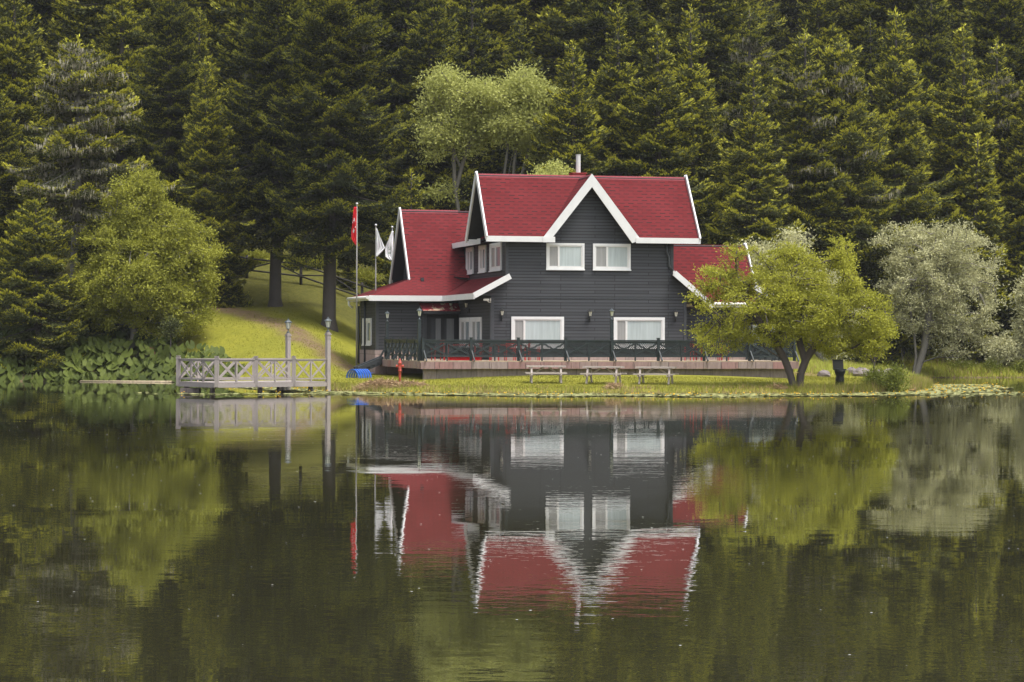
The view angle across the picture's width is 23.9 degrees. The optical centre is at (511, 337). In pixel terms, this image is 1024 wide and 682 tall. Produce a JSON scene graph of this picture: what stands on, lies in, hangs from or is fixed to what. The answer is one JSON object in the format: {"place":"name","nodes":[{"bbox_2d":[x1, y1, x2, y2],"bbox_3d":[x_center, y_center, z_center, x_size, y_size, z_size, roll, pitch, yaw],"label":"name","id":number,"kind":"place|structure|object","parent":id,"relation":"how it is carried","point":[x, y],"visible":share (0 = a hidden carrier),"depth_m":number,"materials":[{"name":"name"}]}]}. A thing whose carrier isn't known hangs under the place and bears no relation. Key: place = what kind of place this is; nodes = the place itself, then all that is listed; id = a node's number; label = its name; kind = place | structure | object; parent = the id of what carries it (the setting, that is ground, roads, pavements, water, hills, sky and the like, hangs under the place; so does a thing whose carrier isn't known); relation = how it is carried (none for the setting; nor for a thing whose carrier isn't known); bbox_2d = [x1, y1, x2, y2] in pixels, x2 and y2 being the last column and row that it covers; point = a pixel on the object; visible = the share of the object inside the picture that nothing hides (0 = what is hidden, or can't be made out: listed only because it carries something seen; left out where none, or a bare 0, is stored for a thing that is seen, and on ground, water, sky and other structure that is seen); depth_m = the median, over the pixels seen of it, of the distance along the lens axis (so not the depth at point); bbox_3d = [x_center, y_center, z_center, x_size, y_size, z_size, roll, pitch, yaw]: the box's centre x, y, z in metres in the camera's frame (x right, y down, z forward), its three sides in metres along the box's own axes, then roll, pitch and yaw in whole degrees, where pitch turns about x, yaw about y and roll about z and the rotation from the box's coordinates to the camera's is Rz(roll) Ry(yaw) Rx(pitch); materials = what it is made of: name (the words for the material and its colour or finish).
{"place":"outdoors","nodes":[
{"label":"outdoors","id":0,"kind":"place"},
{"bbox_2d":[0,378,1023,681],"bbox_3d":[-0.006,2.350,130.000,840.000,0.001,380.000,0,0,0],"label":"water","id":1,"kind":"structure","parent":0,"point":[642,538],"depth_m":28.54,"materials":[{"name":"green liquid"}]},
{"bbox_2d":[176,356,326,392],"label":"jetty","id":2,"kind":"object","parent":1,"relation":"in","point":[279,383],"visible":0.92,"depth_m":101.89,"materials":[{"name":"grey wood"}]},
{"bbox_2d":[284,318,291,389],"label":"lamp post","id":3,"kind":"object","parent":2,"relation":"on","point":[287,322],"visible":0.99,"depth_m":106.04,"materials":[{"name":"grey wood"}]},
{"bbox_2d":[134,384,1022,396],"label":"lily pads","id":4,"kind":"object","parent":1,"relation":"on","point":[960,389],"visible":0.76,"depth_m":100.71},
{"bbox_2d":[181,382,1023,396],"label":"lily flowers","id":5,"kind":"object","parent":1,"relation":"on","point":[730,393],"visible":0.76,"depth_m":101.58,"materials":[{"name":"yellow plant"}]},
{"bbox_2d":[0,1,1023,393],"bbox_3d":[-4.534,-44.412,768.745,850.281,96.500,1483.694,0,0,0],"label":"ground","id":6,"kind":"structure","parent":0,"point":[256,287],"depth_m":132.32,"materials":[{"name":"green plant"}]},
{"bbox_2d":[0,92,50,313],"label":"fir tree","id":7,"kind":"object","parent":6,"relation":"on","point":[12,158],"visible":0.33,"depth_m":136.64,"materials":[{"name":"green plant"}]},
{"bbox_2d":[0,0,52,143],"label":"fir tree","id":8,"kind":"object","parent":6,"relation":"on","point":[46,116],"visible":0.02,"depth_m":170.39,"materials":[{"name":"green plant"}]},
{"bbox_2d":[3,0,63,112],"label":"fir tree","id":9,"kind":"object","parent":6,"relation":"on","point":[34,3],"visible":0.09,"depth_m":180.79,"materials":[{"name":"green plant"}]},
{"bbox_2d":[0,0,95,291],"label":"fir tree","id":10,"kind":"object","parent":6,"relation":"on","point":[13,48],"visible":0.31,"depth_m":146.10,"materials":[{"name":"green plant"}]},
{"bbox_2d":[0,197,97,375],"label":"fir tree","id":11,"kind":"object","parent":6,"relation":"on","point":[35,294],"visible":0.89,"depth_m":128.50,"materials":[{"name":"green plant"}]},
{"bbox_2d":[11,0,87,70],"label":"fir tree","id":12,"kind":"object","parent":6,"relation":"on","point":[41,10],"visible":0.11,"depth_m":190.65,"materials":[{"name":"green plant"}]},
{"bbox_2d":[36,0,133,118],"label":"fir tree","id":13,"kind":"object","parent":6,"relation":"on","point":[49,44],"visible":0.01,"depth_m":178.32,"materials":[{"name":"green plant"}]},
{"bbox_2d":[1,34,179,321],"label":"fir tree","id":14,"kind":"object","parent":6,"relation":"on","point":[92,103],"visible":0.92,"depth_m":132.23,"materials":[{"name":"green plant"}]},
{"bbox_2d":[70,218,129,342],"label":"fir tree","id":15,"kind":"object","parent":6,"relation":"on","point":[82,250],"visible":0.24,"depth_m":131.16,"materials":[{"name":"green plant"}]},
{"bbox_2d":[19,0,196,164],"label":"fir tree","id":16,"kind":"object","parent":6,"relation":"on","point":[90,30],"visible":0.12,"depth_m":165.84,"materials":[{"name":"green plant"}]},
{"bbox_2d":[55,0,173,249],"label":"fir tree","id":17,"kind":"object","parent":6,"relation":"on","point":[127,21],"visible":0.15,"depth_m":155.08,"materials":[{"name":"green plant"}]},
{"bbox_2d":[0,309,246,381],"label":"butterbur","id":18,"kind":"object","parent":6,"relation":"on","point":[99,350],"visible":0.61,"depth_m":127.84,"materials":[{"name":"green plant"}]},
{"bbox_2d":[51,165,230,348],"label":"willow tree","id":19,"kind":"object","parent":6,"relation":"on","point":[152,266],"visible":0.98,"depth_m":129.87,"materials":[{"name":"green plant"}]},
{"bbox_2d":[121,0,217,292],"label":"fir tree","id":20,"kind":"object","parent":6,"relation":"on","point":[166,66],"visible":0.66,"depth_m":146.17,"materials":[{"name":"green plant"}]},
{"bbox_2d":[155,315,187,358],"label":"sapling","id":21,"kind":"object","parent":6,"relation":"on","point":[169,326],"visible":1,"depth_m":127.86,"materials":[{"name":"green plant"}]},
{"bbox_2d":[136,0,247,154],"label":"fir tree","id":22,"kind":"object","parent":6,"relation":"on","point":[195,4],"visible":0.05,"depth_m":169.50,"materials":[{"name":"green plant"}]},
{"bbox_2d":[156,6,255,275],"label":"fir tree","id":23,"kind":"object","parent":6,"relation":"on","point":[203,45],"visible":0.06,"depth_m":150.64,"materials":[{"name":"green plant"}]},
{"bbox_2d":[162,58,263,306],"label":"fir tree","id":24,"kind":"object","parent":6,"relation":"on","point":[205,196],"visible":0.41,"depth_m":143.09,"materials":[{"name":"green plant"}]},
{"bbox_2d":[207,208,253,307],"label":"fir tree","id":25,"kind":"object","parent":6,"relation":"on","point":[229,278],"visible":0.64,"depth_m":142.63,"materials":[{"name":"green plant"}]},
{"bbox_2d":[185,0,280,155],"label":"fir tree","id":26,"kind":"object","parent":6,"relation":"on","point":[220,18],"visible":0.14,"depth_m":167.36,"materials":[{"name":"green plant"}]},
{"bbox_2d":[238,248,281,263],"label":"bush","id":27,"kind":"object","parent":6,"relation":"on","point":[262,254],"visible":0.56,"depth_m":152.30,"materials":[{"name":"green plant"}]},
{"bbox_2d":[213,0,368,306],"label":"fir tree","id":28,"kind":"object","parent":6,"relation":"on","point":[271,47],"visible":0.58,"depth_m":142.10,"materials":[{"name":"green plant"}]},
{"bbox_2d":[208,0,373,194],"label":"fir tree","id":29,"kind":"object","parent":6,"relation":"on","point":[240,14],"visible":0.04,"depth_m":161.40,"materials":[{"name":"green plant"}]},
{"bbox_2d":[239,255,373,295],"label":"rail fence","id":30,"kind":"object","parent":6,"relation":"on","point":[301,276],"visible":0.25,"depth_m":148.79,"materials":[{"name":"brown wood"}]},
{"bbox_2d":[324,318,331,390],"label":"lamp post","id":31,"kind":"object","parent":6,"relation":"on","point":[327,334],"visible":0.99,"depth_m":103.44,"materials":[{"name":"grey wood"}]},
{"bbox_2d":[257,0,424,331],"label":"fir tree","id":32,"kind":"object","parent":6,"relation":"on","point":[333,41],"visible":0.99,"depth_m":135.16,"materials":[{"name":"green plant"}]},
{"bbox_2d":[336,229,359,290],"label":"fir tree","id":33,"kind":"object","parent":6,"relation":"on","point":[346,272],"visible":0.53,"depth_m":149.79,"materials":[{"name":"green plant"}]},
{"bbox_2d":[336,266,384,287],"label":"bush","id":34,"kind":"object","parent":6,"relation":"on","point":[367,274],"visible":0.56,"depth_m":151.67,"materials":[{"name":"green plant"}]},
{"bbox_2d":[351,376,405,390],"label":"dry grass heap","id":35,"kind":"object","parent":6,"relation":"on","point":[378,381],"visible":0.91,"depth_m":103.79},
{"bbox_2d":[336,0,445,152],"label":"fir tree","id":36,"kind":"object","parent":6,"relation":"on","point":[373,13],"visible":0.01,"depth_m":174.51,"materials":[{"name":"green plant"}]},
{"bbox_2d":[362,167,424,289],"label":"fir tree","id":37,"kind":"object","parent":6,"relation":"on","point":[382,264],"visible":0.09,"depth_m":136.38,"materials":[{"name":"green plant"}]},
{"bbox_2d":[337,0,461,207],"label":"fir tree","id":38,"kind":"object","parent":6,"relation":"on","point":[397,13],"visible":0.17,"depth_m":163.61,"materials":[{"name":"green plant"}]},
{"bbox_2d":[358,0,482,249],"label":"fir tree","id":39,"kind":"object","parent":6,"relation":"on","point":[450,54],"visible":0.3,"depth_m":155.00,"materials":[{"name":"green plant"}]},
{"bbox_2d":[394,0,512,236],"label":"fir tree","id":40,"kind":"object","parent":6,"relation":"on","point":[472,39],"visible":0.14,"depth_m":157.42,"materials":[{"name":"green plant"}]},
{"bbox_2d":[406,61,515,210],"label":"poplar tree","id":41,"kind":"object","parent":6,"relation":"on","point":[451,119],"visible":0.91,"depth_m":145.42,"materials":[{"name":"green plant"}]},
{"bbox_2d":[377,0,553,156],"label":"fir tree","id":42,"kind":"object","parent":6,"relation":"on","point":[493,10],"visible":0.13,"depth_m":173.56,"materials":[{"name":"green plant"}]},
{"bbox_2d":[464,15,570,199],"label":"fir tree","id":43,"kind":"object","parent":6,"relation":"on","point":[517,52],"visible":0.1,"depth_m":157.32,"materials":[{"name":"green plant"}]},
{"bbox_2d":[469,58,568,173],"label":"poplar tree","id":44,"kind":"object","parent":6,"relation":"on","point":[513,126],"visible":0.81,"depth_m":144.13,"materials":[{"name":"green plant"}]},
{"bbox_2d":[463,0,595,80],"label":"fir tree","id":45,"kind":"object","parent":6,"relation":"on","point":[534,7],"visible":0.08,"depth_m":178.24,"materials":[{"name":"green plant"}]},
{"bbox_2d":[105,279,975,389],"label":"lawn grass","id":46,"kind":"structure","parent":6,"relation":"on","point":[774,379],"depth_m":110.46,"materials":[{"name":"plant"}]},
{"bbox_2d":[525,366,566,383],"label":"picnic table","id":47,"kind":"object","parent":6,"relation":"on","point":[531,373],"visible":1,"depth_m":105.24,"materials":[{"name":"grey wood"}]},
{"bbox_2d":[520,156,574,174],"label":"shrub","id":48,"kind":"object","parent":6,"relation":"on","point":[554,166],"visible":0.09,"depth_m":135.74,"materials":[{"name":"green plant"}]},
{"bbox_2d":[346,154,777,373],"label":"lake house","id":49,"kind":"structure","parent":6,"relation":"on","point":[577,255],"depth_m":117.64,"materials":[{"name":"grey"}]},
{"bbox_2d":[361,318,371,345],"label":"window","id":50,"kind":"structure","parent":49,"relation":"in","point":[368,320],"depth_m":124.42,"materials":[{"name":"white paint"}]},
{"bbox_2d":[427,314,457,357],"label":"door","id":51,"kind":"structure","parent":49,"relation":"in","point":[439,326],"depth_m":123.06,"materials":[{"name":"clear glass"}]},
{"bbox_2d":[459,317,469,344],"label":"window","id":52,"kind":"structure","parent":49,"relation":"in","point":[464,323],"depth_m":121.57,"materials":[{"name":"white paint"}]},
{"bbox_2d":[466,247,473,274],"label":"window","id":53,"kind":"structure","parent":49,"relation":"in","point":[469,251],"depth_m":123.91,"materials":[{"name":"white paint"}]},
{"bbox_2d":[470,317,481,344],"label":"window","id":54,"kind":"structure","parent":49,"relation":"in","point":[475,322],"depth_m":118.87,"materials":[{"name":"white paint"}]},
{"bbox_2d":[477,245,485,272],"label":"window","id":55,"kind":"structure","parent":49,"relation":"in","point":[482,248],"depth_m":120.98,"materials":[{"name":"white paint"}]},
{"bbox_2d":[488,242,501,271],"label":"window","id":56,"kind":"structure","parent":49,"relation":"in","point":[495,249],"depth_m":118.03,"materials":[{"name":"white paint"}]},
{"bbox_2d":[511,317,563,348],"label":"window","id":57,"kind":"structure","parent":49,"relation":"in","point":[526,328],"depth_m":116.32,"materials":[{"name":"white paint"}]},
{"bbox_2d":[546,243,584,269],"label":"window","id":58,"kind":"structure","parent":49,"relation":"in","point":[559,256],"depth_m":116.63,"materials":[{"name":"white paint"}]},
{"bbox_2d":[593,243,630,270],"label":"window","id":59,"kind":"structure","parent":49,"relation":"in","point":[606,257],"depth_m":117.14,"materials":[{"name":"white paint"}]},
{"bbox_2d":[614,317,664,348],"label":"window","id":60,"kind":"structure","parent":49,"relation":"in","point":[625,328],"depth_m":117.46,"materials":[{"name":"white paint"}]},
{"bbox_2d":[522,39,616,175],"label":"fir tree","id":61,"kind":"object","parent":6,"relation":"on","point":[571,117],"visible":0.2,"depth_m":141.95,"materials":[{"name":"green plant"}]},
{"bbox_2d":[354,356,798,378],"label":"terrace","id":62,"kind":"structure","parent":6,"relation":"on","point":[438,369],"depth_m":113.17,"materials":[{"name":"brown stone"}]},
{"bbox_2d":[379,337,799,361],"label":"terrace railing","id":63,"kind":"object","parent":62,"relation":"on","point":[749,355],"visible":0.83,"depth_m":113.04,"materials":[{"name":"black paint"}]},
{"bbox_2d":[507,0,659,161],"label":"fir tree","id":64,"kind":"object","parent":6,"relation":"on","point":[555,30],"visible":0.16,"depth_m":174.16,"materials":[{"name":"green plant"}]},
{"bbox_2d":[580,366,626,383],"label":"picnic table","id":65,"kind":"object","parent":6,"relation":"on","point":[615,374],"visible":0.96,"depth_m":104.82,"materials":[{"name":"grey wood"}]},
{"bbox_2d":[291,373,935,393],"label":"bank grass","id":66,"kind":"structure","parent":6,"relation":"on","point":[921,383],"depth_m":102.44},
{"bbox_2d":[576,2,670,175],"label":"fir tree","id":67,"kind":"object","parent":6,"relation":"on","point":[615,82],"visible":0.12,"depth_m":146.26,"materials":[{"name":"green plant"}]},
{"bbox_2d":[553,0,698,175],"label":"fir tree","id":68,"kind":"object","parent":6,"relation":"on","point":[601,28],"visible":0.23,"depth_m":164.68,"materials":[{"name":"green plant"}]},
{"bbox_2d":[577,0,680,157],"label":"fir tree","id":69,"kind":"object","parent":6,"relation":"on","point":[651,8],"visible":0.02,"depth_m":179.39,"materials":[{"name":"green plant"}]},
{"bbox_2d":[633,367,678,384],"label":"picnic table","id":70,"kind":"object","parent":6,"relation":"on","point":[643,374],"visible":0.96,"depth_m":104.77,"materials":[{"name":"white wood"}]},
{"bbox_2d":[595,24,730,244],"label":"fir tree","id":71,"kind":"object","parent":6,"relation":"on","point":[647,144],"visible":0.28,"depth_m":142.47,"materials":[{"name":"green plant"}]},
{"bbox_2d":[653,3,741,243],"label":"fir tree","id":72,"kind":"object","parent":6,"relation":"on","point":[682,72],"visible":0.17,"depth_m":146.22,"materials":[{"name":"green plant"}]},
{"bbox_2d":[624,0,792,214],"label":"fir tree","id":73,"kind":"object","parent":6,"relation":"on","point":[721,23],"visible":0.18,"depth_m":165.61,"materials":[{"name":"green plant"}]},
{"bbox_2d":[645,0,796,159],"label":"fir tree","id":74,"kind":"object","parent":6,"relation":"on","point":[779,75],"visible":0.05,"depth_m":174.18,"materials":[{"name":"green plant"}]},
{"bbox_2d":[703,4,789,232],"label":"fir tree","id":75,"kind":"object","parent":6,"relation":"on","point":[747,50],"visible":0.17,"depth_m":154.38,"materials":[{"name":"green plant"}]},
{"bbox_2d":[705,59,806,346],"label":"fir tree","id":76,"kind":"object","parent":6,"relation":"on","point":[740,189],"visible":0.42,"depth_m":140.63,"materials":[{"name":"green plant"}]},
{"bbox_2d":[746,0,789,89],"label":"fir tree","id":77,"kind":"object","parent":6,"relation":"on","point":[781,34],"visible":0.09,"depth_m":194.76,"materials":[{"name":"green plant"}]},
{"bbox_2d":[761,0,814,90],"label":"fir tree","id":78,"kind":"object","parent":6,"relation":"on","point":[793,23],"visible":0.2,"depth_m":207.11,"materials":[{"name":"green plant"}]},
{"bbox_2d":[679,233,902,385],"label":"apple tree","id":79,"kind":"object","parent":6,"relation":"on","point":[798,322],"visible":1,"depth_m":103.91,"materials":[{"name":"green plant"}]},
{"bbox_2d":[730,223,864,361],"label":"willow tree","id":80,"kind":"object","parent":6,"relation":"on","point":[793,236],"visible":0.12,"depth_m":137.50,"materials":[{"name":"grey plant"}]},
{"bbox_2d":[757,24,870,345],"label":"fir tree","id":81,"kind":"object","parent":6,"relation":"on","point":[795,106],"visible":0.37,"depth_m":146.07,"materials":[{"name":"green plant"}]},
{"bbox_2d":[767,0,873,214],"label":"fir tree","id":82,"kind":"object","parent":6,"relation":"on","point":[822,41],"visible":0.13,"depth_m":172.48,"materials":[{"name":"green plant"}]},
{"bbox_2d":[779,0,864,141],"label":"fir tree","id":83,"kind":"object","parent":6,"relation":"on","point":[842,23],"visible":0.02,"depth_m":180.94,"materials":[{"name":"green plant"}]},
{"bbox_2d":[833,360,845,384],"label":"litter bin","id":84,"kind":"object","parent":6,"relation":"on","point":[838,369],"visible":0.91,"depth_m":106.40,"materials":[{"name":"black metal"}]},
{"bbox_2d":[778,33,921,367],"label":"fir tree","id":85,"kind":"object","parent":6,"relation":"on","point":[848,129],"visible":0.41,"depth_m":147.00,"materials":[{"name":"green plant"}]},
{"bbox_2d":[700,231,1023,377],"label":"meadow grass","id":86,"kind":"structure","parent":6,"relation":"on","point":[815,364],"depth_m":147.44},
{"bbox_2d":[854,362,890,390],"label":"bush","id":87,"kind":"object","parent":6,"relation":"on","point":[872,373],"visible":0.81,"depth_m":106.34,"materials":[{"name":"green plant"}]},
{"bbox_2d":[836,15,909,226],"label":"fir tree","id":88,"kind":"object","parent":6,"relation":"on","point":[871,63],"visible":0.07,"depth_m":166.46,"materials":[{"name":"green plant"}]},
{"bbox_2d":[822,0,957,192],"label":"fir tree","id":89,"kind":"object","parent":6,"relation":"on","point":[875,12],"visible":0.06,"depth_m":173.31,"materials":[{"name":"green plant"}]},
{"bbox_2d":[874,359,913,391],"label":"bush","id":90,"kind":"object","parent":6,"relation":"on","point":[895,379],"visible":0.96,"depth_m":105.32,"materials":[{"name":"green plant"}]},
{"bbox_2d":[838,5,962,367],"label":"fir tree","id":91,"kind":"object","parent":6,"relation":"on","point":[917,202],"visible":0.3,"depth_m":151.27,"materials":[{"name":"green plant"}]},
{"bbox_2d":[877,0,992,259],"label":"fir tree","id":92,"kind":"object","parent":6,"relation":"on","point":[938,58],"visible":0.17,"depth_m":161.08,"materials":[{"name":"green plant"}]},
{"bbox_2d":[866,216,1005,375],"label":"willow tree","id":93,"kind":"object","parent":6,"relation":"on","point":[940,284],"visible":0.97,"depth_m":143.97,"materials":[{"name":"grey plant"}]},
{"bbox_2d":[928,0,989,60],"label":"fir tree","id":94,"kind":"object","parent":6,"relation":"on","point":[959,8],"visible":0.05,"depth_m":195.74,"materials":[{"name":"green plant"}]},
{"bbox_2d":[907,23,1023,348],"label":"fir tree","id":95,"kind":"object","parent":6,"relation":"on","point":[951,155],"visible":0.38,"depth_m":154.23,"materials":[{"name":"green plant"}]},
{"bbox_2d":[919,132,1020,365],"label":"fir tree","id":96,"kind":"object","parent":6,"relation":"on","point":[995,213],"visible":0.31,"depth_m":151.89,"materials":[{"name":"green plant"}]},
{"bbox_2d":[926,0,1023,180],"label":"fir tree","id":97,"kind":"object","parent":6,"relation":"on","point":[977,6],"visible":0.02,"depth_m":168.87,"materials":[{"name":"green plant"}]},
{"bbox_2d":[940,0,1023,82],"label":"fir tree","id":98,"kind":"object","parent":6,"relation":"on","point":[965,19],"visible":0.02,"depth_m":182.23,"materials":[{"name":"green plant"}]},
{"bbox_2d":[951,0,1023,200],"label":"fir tree","id":99,"kind":"object","parent":6,"relation":"on","point":[1005,30],"visible":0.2,"depth_m":163.28,"materials":[{"name":"green plant"}]},
{"bbox_2d":[951,36,1023,328],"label":"fir tree","id":100,"kind":"object","parent":6,"relation":"on","point":[995,106],"visible":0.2,"depth_m":157.29,"materials":[{"name":"green plant"}]},
{"bbox_2d":[978,81,1023,358],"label":"fir tree","id":101,"kind":"object","parent":6,"relation":"on","point":[1017,161],"visible":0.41,"depth_m":154.20,"materials":[{"name":"green plant"}]},
{"bbox_2d":[979,267,1023,365],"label":"willow tree","id":102,"kind":"object","parent":6,"relation":"on","point":[1002,346],"visible":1,"depth_m":141.80,"materials":[{"name":"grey plant"}]},
{"bbox_2d":[990,92,1023,307],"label":"fir tree","id":103,"kind":"object","parent":6,"relation":"on","point":[1010,250],"visible":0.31,"depth_m":154.66,"materials":[{"name":"green plant"}]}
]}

